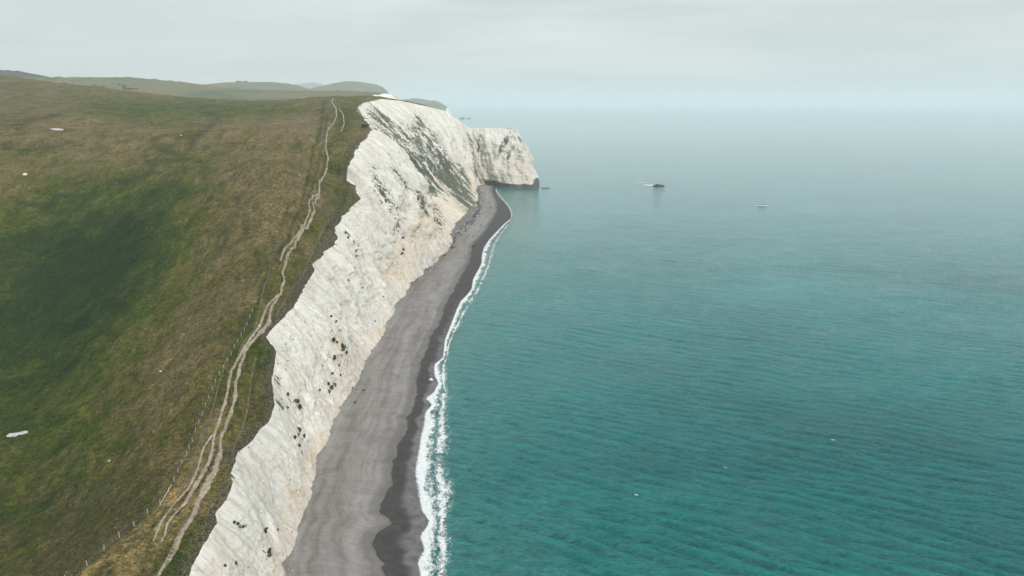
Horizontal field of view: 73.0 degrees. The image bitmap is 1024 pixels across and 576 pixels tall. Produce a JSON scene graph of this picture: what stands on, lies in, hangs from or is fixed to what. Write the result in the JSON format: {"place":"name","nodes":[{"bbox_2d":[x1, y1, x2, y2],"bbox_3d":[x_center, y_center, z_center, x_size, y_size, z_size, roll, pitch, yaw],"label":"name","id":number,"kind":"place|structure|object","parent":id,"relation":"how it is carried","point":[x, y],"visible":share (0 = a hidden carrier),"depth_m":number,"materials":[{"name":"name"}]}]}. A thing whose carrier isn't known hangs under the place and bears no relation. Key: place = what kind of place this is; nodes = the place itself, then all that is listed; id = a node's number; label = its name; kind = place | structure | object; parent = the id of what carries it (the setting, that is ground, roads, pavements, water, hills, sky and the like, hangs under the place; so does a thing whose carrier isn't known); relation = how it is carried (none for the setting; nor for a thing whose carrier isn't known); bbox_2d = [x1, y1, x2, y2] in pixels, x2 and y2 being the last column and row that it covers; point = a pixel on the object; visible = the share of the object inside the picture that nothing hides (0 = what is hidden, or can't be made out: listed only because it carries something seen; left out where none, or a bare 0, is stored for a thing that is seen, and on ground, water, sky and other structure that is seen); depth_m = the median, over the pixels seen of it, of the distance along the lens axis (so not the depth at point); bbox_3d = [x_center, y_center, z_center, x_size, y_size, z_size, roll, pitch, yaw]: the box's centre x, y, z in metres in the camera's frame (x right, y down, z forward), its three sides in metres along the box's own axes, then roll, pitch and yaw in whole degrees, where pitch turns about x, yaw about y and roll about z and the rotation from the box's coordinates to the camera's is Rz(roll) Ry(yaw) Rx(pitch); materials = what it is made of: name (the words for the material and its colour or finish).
{"place":"outdoors","nodes":[
{"label":"outdoors","id":0,"kind":"place"},
{"bbox_2d":[163,517,187,568],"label":"path","id":1,"kind":"structure","parent":0,"point":[178,532],"depth_m":141.32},
{"bbox_2d":[153,434,213,542],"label":"path","id":2,"kind":"structure","parent":0,"point":[186,490],"depth_m":157.90,"materials":[{"name":"beige soil"}]},
{"bbox_2d":[179,420,208,494],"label":"path","id":3,"kind":"structure","parent":0,"point":[194,458],"depth_m":166.62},
{"bbox_2d":[0,70,398,99],"bbox_3d":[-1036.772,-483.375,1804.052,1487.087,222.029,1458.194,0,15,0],"label":"hill","id":4,"kind":"structure","parent":0,"point":[172,88],"depth_m":1748.36,"materials":[{"name":"green plant"}]},
{"bbox_2d":[185,365,224,488],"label":"path","id":5,"kind":"structure","parent":0,"point":[206,428],"depth_m":181.19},
{"bbox_2d":[0,75,431,575],"bbox_3d":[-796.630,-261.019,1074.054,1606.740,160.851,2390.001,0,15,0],"label":"grassland","id":6,"kind":"structure","parent":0,"point":[126,189],"depth_m":281.06,"materials":[{"name":"green plant"}]},
{"bbox_2d":[6,431,27,436],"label":"chalk slab","id":7,"kind":"structure","parent":6,"relation":"on","point":[15,434],"depth_m":207.13,"materials":[{"name":"white stone"}]},
{"bbox_2d":[64,309,252,575],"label":"fence","id":8,"kind":"object","parent":6,"relation":"on","point":[174,475],"visible":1,"depth_m":156.80,"materials":[{"name":"brown wood"}]},
{"bbox_2d":[161,293,279,542],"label":"path","id":9,"kind":"structure","parent":0,"point":[195,485],"depth_m":179.59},
{"bbox_2d":[231,358,255,454],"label":"path","id":10,"kind":"structure","parent":0,"point":[243,424],"depth_m":194.20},
{"bbox_2d":[157,98,336,575],"bbox_3d":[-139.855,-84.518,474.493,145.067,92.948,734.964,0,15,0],"label":"path","id":11,"kind":"structure","parent":0,"point":[206,486],"depth_m":190.15,"materials":[{"name":"beige soil"}]},
{"bbox_2d":[228,267,270,376],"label":"path","id":12,"kind":"structure","parent":0,"point":[256,322],"depth_m":232.01,"materials":[{"name":"brown soil"}]},
{"bbox_2d":[204,82,313,90],"bbox_3d":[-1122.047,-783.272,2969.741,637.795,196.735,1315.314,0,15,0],"label":"hill","id":13,"kind":"structure","parent":0,"point":[266,86],"depth_m":2823.43,"materials":[{"name":"green plant"}]},
{"bbox_2d":[280,193,317,260],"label":"path","id":14,"kind":"structure","parent":0,"point":[298,232],"depth_m":308.37,"materials":[{"name":"beige soil"}]},
{"bbox_2d":[275,218,329,316],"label":"path","id":15,"kind":"structure","parent":0,"point":[307,263],"depth_m":289.61,"materials":[{"name":"brown soil"}]},
{"bbox_2d":[292,82,322,88],"bbox_3d":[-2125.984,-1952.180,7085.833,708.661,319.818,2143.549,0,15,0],"label":"hill","id":16,"kind":"structure","parent":0,"point":[310,85],"depth_m":7104.72,"materials":[{"name":"grey"}]},
{"bbox_2d":[317,122,323,159],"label":"path","id":17,"kind":"structure","parent":0,"point":[321,140],"depth_m":440.62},
{"bbox_2d":[311,81,388,93],"bbox_3d":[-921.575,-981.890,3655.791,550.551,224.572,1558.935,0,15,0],"label":"hill","id":18,"kind":"structure","parent":0,"point":[354,86],"depth_m":3516.58,"materials":[{"name":"green plant"}]},
{"bbox_2d":[189,99,539,575],"bbox_3d":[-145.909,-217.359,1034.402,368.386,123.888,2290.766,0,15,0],"label":"cliff","id":19,"kind":"structure","parent":0,"point":[417,174],"depth_m":320.87,"materials":[{"name":"white stone"}]},
{"bbox_2d":[282,184,512,575],"bbox_3d":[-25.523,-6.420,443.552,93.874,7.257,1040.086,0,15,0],"label":"beach","id":20,"kind":"structure","parent":0,"point":[363,515],"depth_m":228.18,"materials":[{"name":"grey gravel"}]},
{"bbox_2d":[424,188,491,270],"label":"rubble","id":21,"kind":"object","parent":20,"relation":"on","point":[476,213],"visible":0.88,"depth_m":636.98,"materials":[{"name":"grey stone"}]},
{"bbox_2d":[403,98,451,114],"bbox_3d":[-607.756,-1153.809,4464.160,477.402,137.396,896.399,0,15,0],"label":"headland","id":22,"kind":"structure","parent":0,"point":[435,104],"depth_m":4241.84,"materials":[{"name":"white stone"}]},
{"bbox_2d":[0,0,1023,105],"label":"sky","id":23,"kind":"structure","parent":0,"point":[447,52],"materials":[{"name":"grey"}]},
{"bbox_2d":[424,106,1023,575],"bbox_3d":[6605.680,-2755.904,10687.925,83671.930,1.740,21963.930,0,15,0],"label":"sea","id":24,"kind":"structure","parent":0,"point":[764,340],"depth_m":315.57,"materials":[{"name":"liquid"}]},
{"bbox_2d":[415,189,512,575],"bbox_3d":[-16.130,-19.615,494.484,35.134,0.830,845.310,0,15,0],"label":"surf foam","id":25,"kind":"object","parent":24,"relation":"on","point":[427,537],"visible":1,"depth_m":214.32,"materials":[{"name":"white"}]}
]}

